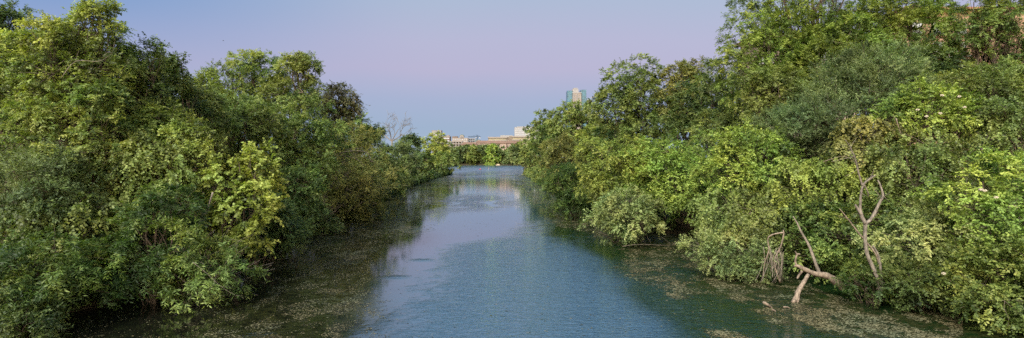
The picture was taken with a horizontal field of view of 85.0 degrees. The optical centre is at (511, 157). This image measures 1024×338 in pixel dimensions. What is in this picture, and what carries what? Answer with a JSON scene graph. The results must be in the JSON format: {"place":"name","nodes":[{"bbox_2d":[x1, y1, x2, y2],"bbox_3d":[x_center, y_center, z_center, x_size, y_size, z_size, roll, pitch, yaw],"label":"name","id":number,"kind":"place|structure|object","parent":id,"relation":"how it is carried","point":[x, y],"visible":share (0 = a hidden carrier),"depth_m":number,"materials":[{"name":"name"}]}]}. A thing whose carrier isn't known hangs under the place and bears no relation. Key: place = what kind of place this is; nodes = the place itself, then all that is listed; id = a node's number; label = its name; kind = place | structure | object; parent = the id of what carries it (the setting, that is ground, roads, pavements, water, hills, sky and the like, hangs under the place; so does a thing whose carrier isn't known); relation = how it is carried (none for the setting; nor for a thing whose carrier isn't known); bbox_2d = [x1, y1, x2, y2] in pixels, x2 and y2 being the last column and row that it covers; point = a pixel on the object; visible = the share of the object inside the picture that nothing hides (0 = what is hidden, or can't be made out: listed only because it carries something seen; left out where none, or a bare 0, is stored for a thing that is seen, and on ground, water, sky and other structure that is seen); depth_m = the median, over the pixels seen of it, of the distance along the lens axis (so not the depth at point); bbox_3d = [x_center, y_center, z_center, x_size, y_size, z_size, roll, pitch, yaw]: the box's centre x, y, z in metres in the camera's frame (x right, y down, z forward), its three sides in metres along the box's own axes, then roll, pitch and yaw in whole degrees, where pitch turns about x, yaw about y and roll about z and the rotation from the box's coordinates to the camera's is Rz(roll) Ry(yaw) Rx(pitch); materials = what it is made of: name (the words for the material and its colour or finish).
{"place":"outdoors","nodes":[
{"label":"outdoors","id":0,"kind":"place"},
{"bbox_2d":[0,0,1021,157],"label":"sky","id":1,"kind":"structure","parent":0,"point":[482,68],"materials":[{"name":"blue"}]},
{"bbox_2d":[0,158,1023,324],"bbox_3d":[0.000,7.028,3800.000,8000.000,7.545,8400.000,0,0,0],"label":"ground","id":2,"kind":"structure","parent":0,"point":[678,228],"depth_m":61.55,"materials":[{"name":"soil"}]},
{"bbox_2d":[0,0,41,196],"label":"tree","id":3,"kind":"object","parent":2,"relation":"on","point":[7,13],"visible":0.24,"depth_m":47.02,"materials":[{"name":"green plant"}]},
{"bbox_2d":[0,29,65,181],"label":"tree","id":4,"kind":"object","parent":2,"relation":"on","point":[12,119],"visible":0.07,"depth_m":42.18,"materials":[{"name":"green plant"}]},
{"bbox_2d":[0,277,81,337],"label":"shrub","id":5,"kind":"object","parent":2,"relation":"on","point":[8,326],"visible":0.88,"depth_m":26.67,"materials":[{"name":"green plant"}]},
{"bbox_2d":[0,16,103,145],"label":"tree","id":6,"kind":"object","parent":2,"relation":"on","point":[39,34],"visible":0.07,"depth_m":39.37,"materials":[{"name":"green plant"}]},
{"bbox_2d":[0,134,117,243],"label":"shrub","id":7,"kind":"object","parent":2,"relation":"on","point":[45,185],"visible":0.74,"depth_m":32.27,"materials":[{"name":"green plant"}]},
{"bbox_2d":[0,187,124,289],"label":"shrub","id":8,"kind":"object","parent":2,"relation":"on","point":[69,224],"visible":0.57,"depth_m":32.06,"materials":[{"name":"green plant"}]},
{"bbox_2d":[0,224,131,333],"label":"shrub","id":9,"kind":"object","parent":2,"relation":"on","point":[70,272],"visible":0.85,"depth_m":29.08,"materials":[{"name":"green plant"}]},
{"bbox_2d":[0,72,153,233],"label":"tree","id":10,"kind":"object","parent":2,"relation":"on","point":[39,110],"visible":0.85,"depth_m":35.51,"materials":[{"name":"green plant"}]},
{"bbox_2d":[0,10,154,234],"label":"tree","id":11,"kind":"object","parent":2,"relation":"on","point":[24,73],"visible":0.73,"depth_m":37.32,"materials":[{"name":"green plant"}]},
{"bbox_2d":[59,0,134,174],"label":"tree","id":12,"kind":"object","parent":2,"relation":"on","point":[89,7],"visible":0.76,"depth_m":39.62,"materials":[{"name":"green plant"}]},
{"bbox_2d":[79,31,174,133],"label":"tree","id":13,"kind":"object","parent":2,"relation":"on","point":[155,53],"visible":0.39,"depth_m":42.62,"materials":[{"name":"green plant"}]},
{"bbox_2d":[68,49,192,137],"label":"tree","id":14,"kind":"object","parent":2,"relation":"on","point":[157,91],"visible":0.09,"depth_m":44.57,"materials":[{"name":"green plant"}]},
{"bbox_2d":[78,166,185,245],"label":"shrub","id":15,"kind":"object","parent":2,"relation":"on","point":[119,192],"visible":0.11,"depth_m":36.87,"materials":[{"name":"green plant"}]},
{"bbox_2d":[61,125,208,258],"bbox_3d":[-25.607,2.769,37.914,9.063,9.980,7.372,0,0,0],"label":"shrub","id":16,"kind":"object","parent":2,"relation":"on","point":[147,158],"visible":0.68,"depth_m":36.47,"materials":[{"name":"green plant"}]},
{"bbox_2d":[88,181,213,308],"bbox_3d":[-22.013,5.943,33.754,7.582,9.153,6.185,0,0,-13],"label":"shrub","id":17,"kind":"object","parent":2,"relation":"on","point":[138,223],"visible":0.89,"depth_m":32.78,"materials":[{"name":"green plant"}]},
{"bbox_2d":[92,94,224,239],"bbox_3d":[-26.569,1.461,41.687,8.791,12.114,7.988,0,0,-35],"label":"tree","id":18,"kind":"object","parent":2,"relation":"on","point":[162,117],"visible":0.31,"depth_m":40.89,"materials":[{"name":"green plant"}]},
{"bbox_2d":[146,51,213,235],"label":"tree","id":19,"kind":"object","parent":2,"relation":"on","point":[187,103],"visible":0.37,"depth_m":46.86,"materials":[{"name":"green plant"}]},
{"bbox_2d":[131,117,228,281],"bbox_3d":[-23.756,3.104,39.841,6.467,12.178,4.953,0,0,-30],"label":"shrub","id":20,"kind":"object","parent":2,"relation":"on","point":[161,133],"visible":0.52,"depth_m":39.64,"materials":[{"name":"green plant"}]},
{"bbox_2d":[145,226,272,314],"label":"shrub","id":21,"kind":"object","parent":2,"relation":"on","point":[187,258],"visible":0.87,"depth_m":33.38,"materials":[{"name":"green plant"}]},
{"bbox_2d":[170,81,249,231],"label":"tree","id":22,"kind":"object","parent":2,"relation":"on","point":[224,120],"visible":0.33,"depth_m":51.52,"materials":[{"name":"green plant"}]},
{"bbox_2d":[181,67,245,192],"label":"tree","id":23,"kind":"object","parent":2,"relation":"on","point":[201,78],"visible":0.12,"depth_m":71.36,"materials":[{"name":"green plant"}]},
{"bbox_2d":[1,166,452,322],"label":"undergrowth","id":24,"kind":"object","parent":2,"relation":"on","point":[441,173],"visible":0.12,"depth_m":36.34,"materials":[{"name":"green plant"}]},
{"bbox_2d":[168,137,289,278],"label":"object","id":25,"kind":"object","parent":2,"relation":"on","point":[222,213],"visible":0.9,"depth_m":40.10,"materials":[{"name":"green plant"}]},
{"bbox_2d":[198,48,293,152],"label":"tree","id":26,"kind":"object","parent":2,"relation":"on","point":[240,71],"visible":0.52,"depth_m":76.28,"materials":[{"name":"green plant"}]},
{"bbox_2d":[199,85,293,206],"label":"tree","id":27,"kind":"object","parent":2,"relation":"on","point":[244,110],"visible":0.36,"depth_m":57.57,"materials":[{"name":"green plant"}]},
{"bbox_2d":[213,188,304,265],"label":"shrub","id":28,"kind":"object","parent":2,"relation":"on","point":[283,217],"visible":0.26,"depth_m":45.87,"materials":[{"name":"green plant"}]},
{"bbox_2d":[254,194,316,262],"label":"shrub","id":29,"kind":"object","parent":2,"relation":"on","point":[308,232],"visible":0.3,"depth_m":48.50,"materials":[{"name":"green plant"}]},
{"bbox_2d":[254,50,329,164],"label":"tree","id":30,"kind":"object","parent":2,"relation":"on","point":[299,62],"visible":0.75,"depth_m":72.44,"materials":[{"name":"green plant"}]},
{"bbox_2d":[256,160,328,221],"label":"shrub","id":31,"kind":"object","parent":2,"relation":"on","point":[294,186],"visible":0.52,"depth_m":55.67,"materials":[{"name":"green plant"}]},
{"bbox_2d":[232,85,356,203],"bbox_3d":[-26.073,-0.124,65.763,14.246,17.121,13.007,0,0,33],"label":"tree","id":32,"kind":"object","parent":2,"relation":"on","point":[295,123],"visible":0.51,"depth_m":64.48,"materials":[{"name":"green plant"}]},
{"bbox_2d":[301,207,346,234],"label":"shrub","id":33,"kind":"object","parent":2,"relation":"on","point":[326,225],"visible":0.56,"depth_m":65.10,"materials":[{"name":"green plant"}]},
{"bbox_2d":[271,131,378,204],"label":"tree","id":34,"kind":"object","parent":2,"relation":"on","point":[340,157],"visible":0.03,"depth_m":91.12,"materials":[{"name":"green plant"}]},
{"bbox_2d":[301,79,367,167],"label":"tree","id":35,"kind":"object","parent":2,"relation":"on","point":[344,110],"visible":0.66,"depth_m":82.90,"materials":[{"name":"green plant"}]},
{"bbox_2d":[297,119,408,216],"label":"tree","id":36,"kind":"object","parent":2,"relation":"on","point":[339,192],"visible":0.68,"depth_m":76.65,"materials":[{"name":"green plant"}]},
{"bbox_2d":[309,167,407,221],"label":"shrub","id":37,"kind":"object","parent":2,"relation":"on","point":[343,214],"visible":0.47,"depth_m":81.51,"materials":[{"name":"green plant"}]},
{"bbox_2d":[335,111,384,176],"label":"tree","id":38,"kind":"object","parent":2,"relation":"on","point":[359,121],"visible":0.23,"depth_m":95.43,"materials":[{"name":"green plant"}]},
{"bbox_2d":[355,123,386,156],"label":"tree","id":39,"kind":"object","parent":2,"relation":"on","point":[382,132],"visible":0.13,"depth_m":130.18,"materials":[{"name":"green plant"}]},
{"bbox_2d":[365,145,405,191],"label":"tree","id":40,"kind":"object","parent":2,"relation":"on","point":[391,159],"visible":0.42,"depth_m":111.38,"materials":[{"name":"green plant"}]},
{"bbox_2d":[355,148,418,198],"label":"tree","id":41,"kind":"object","parent":2,"relation":"on","point":[404,172],"visible":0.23,"depth_m":120.52,"materials":[{"name":"green plant"}]},
{"bbox_2d":[381,111,414,155],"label":"leafless tree","id":42,"kind":"object","parent":2,"relation":"on","point":[389,127],"visible":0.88,"depth_m":159.86,"materials":[{"name":"grey plant"}]},
{"bbox_2d":[379,136,427,188],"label":"tree","id":43,"kind":"object","parent":2,"relation":"on","point":[401,145],"visible":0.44,"depth_m":144.48,"materials":[{"name":"green leaf"},{"name":"bark"}]},
{"bbox_2d":[396,132,424,172],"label":"tree","id":44,"kind":"object","parent":2,"relation":"on","point":[414,138],"visible":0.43,"depth_m":170.59,"materials":[{"name":"green plant"}]},
{"bbox_2d":[408,149,441,178],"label":"shrub","id":45,"kind":"object","parent":2,"relation":"on","point":[432,163],"visible":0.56,"depth_m":206.12,"materials":[{"name":"green plant"}]},
{"bbox_2d":[414,130,450,165],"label":"tree","id":46,"kind":"object","parent":2,"relation":"on","point":[435,147],"visible":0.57,"depth_m":287.12,"materials":[{"name":"green plant"}]},
{"bbox_2d":[432,150,462,173],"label":"shrub","id":47,"kind":"object","parent":2,"relation":"on","point":[444,159],"visible":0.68,"depth_m":273.53,"materials":[{"name":"green plant"}]},
{"bbox_2d":[463,144,479,165],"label":"tree","id":48,"kind":"object","parent":2,"relation":"on","point":[473,148],"visible":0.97,"depth_m":629.27,"materials":[{"name":"green plant"}]},
{"bbox_2d":[483,143,501,164],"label":"tree","id":49,"kind":"object","parent":2,"relation":"on","point":[491,149],"visible":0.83,"depth_m":627.04,"materials":[{"name":"green plant"}]},
{"bbox_2d":[505,145,519,164],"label":"tree","id":50,"kind":"object","parent":2,"relation":"on","point":[513,151],"visible":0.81,"depth_m":627.61,"materials":[{"name":"green plant"}]},
{"bbox_2d":[513,138,541,167],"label":"tree","id":51,"kind":"object","parent":2,"relation":"on","point":[524,157],"visible":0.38,"depth_m":297.37,"materials":[{"name":"green plant"}]},
{"bbox_2d":[522,108,557,167],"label":"tree","id":52,"kind":"object","parent":2,"relation":"on","point":[535,122],"visible":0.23,"depth_m":260.92,"materials":[{"name":"green plant"}]},
{"bbox_2d":[527,122,577,171],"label":"tree","id":53,"kind":"object","parent":2,"relation":"on","point":[540,138],"visible":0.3,"depth_m":197.47,"materials":[{"name":"green plant"}]},
{"bbox_2d":[529,132,597,185],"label":"shrub","id":54,"kind":"object","parent":2,"relation":"on","point":[553,144],"visible":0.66,"depth_m":129.82,"materials":[{"name":"green leaf"},{"name":"bark"}]},
{"bbox_2d":[536,160,599,219],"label":"shrub","id":55,"kind":"object","parent":2,"relation":"on","point":[552,182],"visible":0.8,"depth_m":80.33,"materials":[{"name":"green plant"}]},
{"bbox_2d":[540,99,607,163],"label":"tree","id":56,"kind":"object","parent":2,"relation":"on","point":[577,117],"visible":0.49,"depth_m":174.92,"materials":[{"name":"green plant"}]},
{"bbox_2d":[566,88,585,132],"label":"residential tower","id":57,"kind":"structure","parent":2,"relation":"on","point":[574,94],"depth_m":1103.00,"materials":[{"name":"beige concrete"}]},
{"bbox_2d":[573,122,610,167],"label":"tree","id":58,"kind":"object","parent":2,"relation":"on","point":[585,134],"visible":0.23,"depth_m":127.17,"materials":[{"name":"green plant"}]},
{"bbox_2d":[571,132,663,229],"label":"tree","id":59,"kind":"object","parent":2,"relation":"on","point":[605,177],"visible":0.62,"depth_m":64.21,"materials":[{"name":"green plant"}]},
{"bbox_2d":[575,184,668,246],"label":"shrub","id":60,"kind":"object","parent":2,"relation":"on","point":[627,209],"visible":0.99,"depth_m":56.22,"materials":[{"name":"green plant"}]},
{"bbox_2d":[575,110,676,184],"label":"tree","id":61,"kind":"object","parent":2,"relation":"on","point":[597,132],"visible":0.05,"depth_m":118.60,"materials":[{"name":"green plant"}]},
{"bbox_2d":[583,52,675,173],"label":"tree","id":62,"kind":"object","parent":2,"relation":"on","point":[631,104],"visible":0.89,"depth_m":99.15,"materials":[{"name":"green plant"}]},
{"bbox_2d":[617,128,725,236],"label":"tree","id":63,"kind":"object","parent":2,"relation":"on","point":[674,201],"visible":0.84,"depth_m":60.31,"materials":[{"name":"green plant"}]},
{"bbox_2d":[619,143,735,198],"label":"tree","id":64,"kind":"object","parent":2,"relation":"on","point":[699,180],"visible":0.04,"depth_m":83.06,"materials":[{"name":"green plant"}]},
{"bbox_2d":[649,55,720,169],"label":"tree","id":65,"kind":"object","parent":2,"relation":"on","point":[688,70],"visible":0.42,"depth_m":96.42,"materials":[{"name":"olive green leaf"},{"name":"bark"}]},
{"bbox_2d":[650,66,757,156],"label":"tree","id":66,"kind":"object","parent":2,"relation":"on","point":[710,101],"visible":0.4,"depth_m":88.18,"materials":[{"name":"green plant"}]},
{"bbox_2d":[685,101,779,173],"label":"tree","id":67,"kind":"object","parent":2,"relation":"on","point":[729,115],"visible":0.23,"depth_m":69.39,"materials":[{"name":"green plant"}]},
{"bbox_2d":[674,210,794,283],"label":"shrub","id":68,"kind":"object","parent":2,"relation":"on","point":[746,263],"visible":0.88,"depth_m":40.96,"materials":[{"name":"green plant"}]},
{"bbox_2d":[755,230,783,282],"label":"dead branch","id":69,"kind":"object","parent":68,"relation":"attached to","point":[775,263],"visible":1,"depth_m":38.96,"materials":[{"name":"wood"}]},
{"bbox_2d":[677,117,804,259],"bbox_3d":[19.652,3.588,47.675,10.732,14.142,8.619,0,0,0],"label":"tree","id":70,"kind":"object","parent":2,"relation":"on","point":[740,143],"visible":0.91,"depth_m":46.35,"materials":[{"name":"green plant"}]},
{"bbox_2d":[689,126,803,236],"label":"tree","id":71,"kind":"object","parent":2,"relation":"on","point":[729,176],"visible":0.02,"depth_m":62.09,"materials":[{"name":"green plant"}]},
{"bbox_2d":[682,171,822,276],"bbox_3d":[19.255,6.010,44.815,10.730,9.768,9.607,0,0,0],"label":"shrub","id":72,"kind":"object","parent":2,"relation":"on","point":[753,204],"visible":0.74,"depth_m":43.16,"materials":[{"name":"green plant"}]},
{"bbox_2d":[696,0,832,129],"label":"tree","id":73,"kind":"object","parent":2,"relation":"on","point":[739,57],"visible":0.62,"depth_m":64.23,"materials":[{"name":"green plant"}]},
{"bbox_2d":[723,62,813,174],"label":"tree","id":74,"kind":"object","parent":2,"relation":"on","point":[762,77],"visible":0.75,"depth_m":58.64,"materials":[{"name":"green plant"}]},
{"bbox_2d":[523,166,1023,329],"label":"undergrowth","id":75,"kind":"object","parent":2,"relation":"on","point":[533,173],"visible":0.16,"depth_m":39.90,"materials":[{"name":"green plant"}]},
{"bbox_2d":[738,88,863,232],"bbox_3d":[25.647,1.393,49.748,9.785,15.005,11.197,0,0,-37],"label":"tree","id":76,"kind":"object","parent":2,"relation":"on","point":[789,119],"visible":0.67,"depth_m":47.53,"materials":[{"name":"green plant"}]},
{"bbox_2d":[793,216,820,271],"bbox_3d":[19.949,5.914,37.811,1.724,3.829,0.354,0,0,28],"label":"leaning deadwood","id":77,"kind":"object","parent":2,"relation":"on","point":[817,268],"visible":0.96,"depth_m":37.66,"materials":[{"name":"wood"}]},
{"bbox_2d":[721,0,906,154],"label":"tree","id":78,"kind":"object","parent":2,"relation":"on","point":[805,3],"visible":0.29,"depth_m":65.39,"materials":[{"name":"green plant"}]},
{"bbox_2d":[747,148,901,261],"bbox_3d":[23.988,4.154,43.974,11.082,9.832,8.344,0,0,0],"label":"shrub","id":79,"kind":"object","parent":2,"relation":"on","point":[806,174],"visible":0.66,"depth_m":42.11,"materials":[{"name":"green plant"}]},
{"bbox_2d":[774,184,913,284],"bbox_3d":[24.117,5.368,40.228,9.638,7.035,8.192,0,0,0],"label":"shrub","id":80,"kind":"object","parent":2,"relation":"on","point":[816,243],"visible":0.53,"depth_m":39.71,"materials":[{"name":"green plant"}]},
{"bbox_2d":[769,10,926,140],"bbox_3d":[37.017,-6.330,62.327,17.214,21.305,14.623,0,0,0],"label":"tree","id":81,"kind":"object","parent":2,"relation":"on","point":[823,42],"visible":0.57,"depth_m":60.21,"materials":[{"name":"green plant"}]},
{"bbox_2d":[792,120,917,227],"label":"tree","id":82,"kind":"object","parent":2,"relation":"on","point":[850,166],"depth_m":53.84,"materials":[{"name":"green plant"}]},
{"bbox_2d":[832,140,885,295],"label":"dead tree","id":83,"kind":"object","parent":2,"relation":"on","point":[865,225],"visible":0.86,"depth_m":32.95,"materials":[{"name":"wood"}]},
{"bbox_2d":[815,112,912,246],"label":"shrub","id":84,"kind":"object","parent":2,"relation":"on","point":[874,132],"visible":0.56,"depth_m":42.35,"materials":[{"name":"green plant"}]},
{"bbox_2d":[827,252,905,304],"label":"shrub","id":85,"kind":"object","parent":2,"relation":"on","point":[848,269],"visible":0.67,"depth_m":33.88,"materials":[{"name":"green plant"}]},
{"bbox_2d":[789,35,945,225],"bbox_3d":[32.644,-1.982,52.321,11.747,18.303,12.309,0,0,0],"label":"tree","id":86,"kind":"object","parent":2,"relation":"on","point":[857,74],"visible":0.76,"depth_m":50.06,"materials":[{"name":"green plant"}]},
{"bbox_2d":[826,0,986,144],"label":"tree","id":87,"kind":"object","parent":2,"relation":"on","point":[913,12],"visible":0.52,"depth_m":60.95,"materials":[{"name":"green plant"}]},
{"bbox_2d":[848,250,964,316],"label":"shrub","id":88,"kind":"object","parent":2,"relation":"on","point":[908,296],"visible":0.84,"depth_m":32.18,"materials":[{"name":"green plant"}]},
{"bbox_2d":[842,124,989,243],"bbox_3d":[29.527,2.282,40.926,9.530,9.380,8.503,0,0,0],"label":"shrub","id":89,"kind":"object","parent":2,"relation":"on","point":[926,157],"visible":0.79,"depth_m":39.60,"materials":[{"name":"green plant"}]},
{"bbox_2d":[856,32,975,175],"bbox_3d":[42.858,-4.705,60.310,14.141,16.684,11.922,0,0,-45],"label":"tree","id":90,"kind":"object","parent":2,"relation":"on","point":[941,65],"visible":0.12,"depth_m":57.59,"materials":[{"name":"green plant"}]},
{"bbox_2d":[867,72,988,219],"bbox_3d":[31.826,0.079,42.941,8.926,13.396,6.379,0,0,-26],"label":"tree","id":91,"kind":"object","parent":2,"relation":"on","point":[952,117],"visible":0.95,"depth_m":42.02,"materials":[{"name":"green plant"}]},
{"bbox_2d":[851,190,1007,306],"bbox_3d":[25.904,5.484,34.910,9.045,6.801,7.451,0,0,0],"label":"shrub","id":92,"kind":"object","parent":2,"relation":"on","point":[929,225],"visible":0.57,"depth_m":34.14,"materials":[{"name":"green plant"}]},
{"bbox_2d":[877,7,981,177],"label":"apartment building","id":93,"kind":"structure","parent":2,"relation":"on","point":[943,39],"depth_m":92.00,"materials":[{"name":"orange paint"}]},
{"bbox_2d":[889,70,1013,150],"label":"tree","id":94,"kind":"object","parent":2,"relation":"on","point":[954,77],"visible":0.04,"depth_m":52.31,"materials":[{"name":"green plant"}]},
{"bbox_2d":[890,147,1023,210],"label":"tree","id":95,"kind":"object","parent":2,"relation":"on","point":[985,185],"visible":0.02,"depth_m":47.81,"materials":[{"name":"green plant"}]},
{"bbox_2d":[907,144,1023,274],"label":"shrub","id":96,"kind":"object","parent":2,"relation":"on","point":[1001,197],"visible":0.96,"depth_m":32.04,"materials":[{"name":"green plant"}]},
{"bbox_2d":[917,230,1023,337],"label":"shrub","id":97,"kind":"object","parent":2,"relation":"on","point":[982,297],"visible":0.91,"depth_m":29.40,"materials":[{"name":"green plant"}]},
{"bbox_2d":[934,125,1018,196],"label":"tree","id":98,"kind":"object","parent":2,"relation":"on","point":[978,142],"visible":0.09,"depth_m":46.87,"materials":[{"name":"green plant"}]},
{"bbox_2d":[930,54,1023,191],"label":"tree","id":99,"kind":"object","parent":2,"relation":"on","point":[995,81],"visible":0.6,"depth_m":48.60,"materials":[{"name":"green plant"}]},
{"bbox_2d":[939,0,1023,95],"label":"tree","id":100,"kind":"object","parent":2,"relation":"on","point":[991,16],"visible":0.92,"depth_m":56.84,"materials":[{"name":"green plant"}]},
{"bbox_2d":[960,94,1023,217],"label":"tree","id":101,"kind":"object","parent":2,"relation":"on","point":[1007,124],"visible":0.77,"depth_m":40.59,"materials":[{"name":"green plant"}]},
{"bbox_2d":[971,8,1023,165],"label":"apartment building","id":102,"kind":"structure","parent":2,"relation":"on","point":[1006,39],"depth_m":84.94,"materials":[{"name":"orange paint"}]},
{"bbox_2d":[981,26,1023,147],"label":"tree","id":103,"kind":"object","parent":2,"relation":"on","point":[1018,56],"visible":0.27,"depth_m":56.22,"materials":[{"name":"green plant"}]},
{"bbox_2d":[12,166,1023,337],"bbox_3d":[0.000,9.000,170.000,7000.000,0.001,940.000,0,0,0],"label":"water","id":104,"kind":"structure","parent":0,"point":[445,257],"depth_m":37.53,"materials":[{"name":"liquid"}]},
{"bbox_2d":[63,176,486,337],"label":"floating weed","id":105,"kind":"object","parent":104,"relation":"on","point":[313,301],"visible":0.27,"depth_m":36.66,"materials":[{"name":"plant"}]},
{"bbox_2d":[488,171,963,337],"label":"floating weed","id":106,"kind":"object","parent":104,"relation":"on","point":[819,324],"visible":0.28,"depth_m":32.40,"materials":[{"name":"plant"}]},
{"bbox_2d":[791,251,846,302],"bbox_3d":[19.328,7.582,35.757,4.392,3.148,1.200,0,0,-16],"label":"fallen trunk","id":107,"kind":"object","parent":104,"relation":"in","point":[824,275],"visible":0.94,"depth_m":35.81,"materials":[{"name":"wood"}]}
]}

